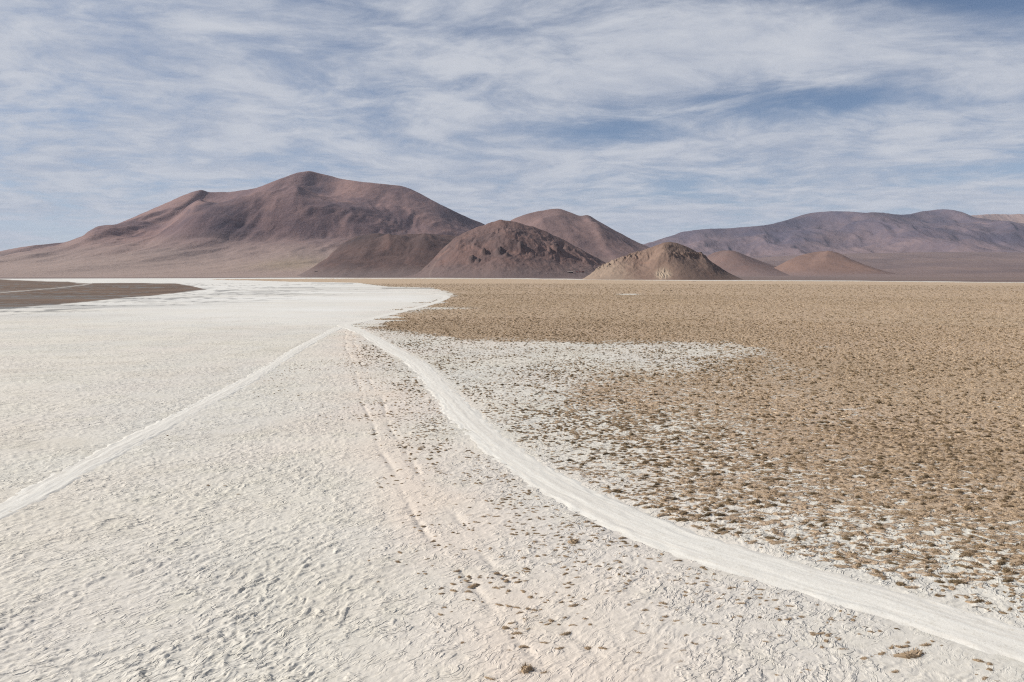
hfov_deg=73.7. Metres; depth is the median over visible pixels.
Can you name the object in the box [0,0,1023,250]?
sky
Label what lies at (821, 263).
hill
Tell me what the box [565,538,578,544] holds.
grass tussock
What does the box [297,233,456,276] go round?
hill
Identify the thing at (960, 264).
terrain
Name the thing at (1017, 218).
mountain
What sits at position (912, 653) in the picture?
grass tussock
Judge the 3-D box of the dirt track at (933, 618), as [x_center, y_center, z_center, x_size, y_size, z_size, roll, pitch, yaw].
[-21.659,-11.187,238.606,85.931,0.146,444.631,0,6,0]
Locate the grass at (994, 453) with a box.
[166,283,1023,629]
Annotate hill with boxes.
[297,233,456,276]
[402,220,605,277]
[583,242,743,279]
[707,250,789,275]
[775,251,894,275]
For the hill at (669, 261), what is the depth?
1592.05 m
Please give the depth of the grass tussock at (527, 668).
20.72 m
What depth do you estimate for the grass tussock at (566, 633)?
22.89 m
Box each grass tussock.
[518,663,535,673]
[559,631,570,635]
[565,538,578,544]
[890,648,925,658]
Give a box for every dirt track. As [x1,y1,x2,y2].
[0,327,341,519]
[337,292,1023,662]
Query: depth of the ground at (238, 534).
36.18 m
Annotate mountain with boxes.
[0,171,484,276]
[511,209,735,275]
[643,209,1023,257]
[971,214,1023,222]
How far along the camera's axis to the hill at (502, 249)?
2816.54 m
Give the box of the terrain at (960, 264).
[754,252,1023,276]
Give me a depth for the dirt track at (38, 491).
48.12 m
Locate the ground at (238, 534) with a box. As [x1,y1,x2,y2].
[0,276,1023,681]
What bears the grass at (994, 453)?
on the ground at (238, 534)

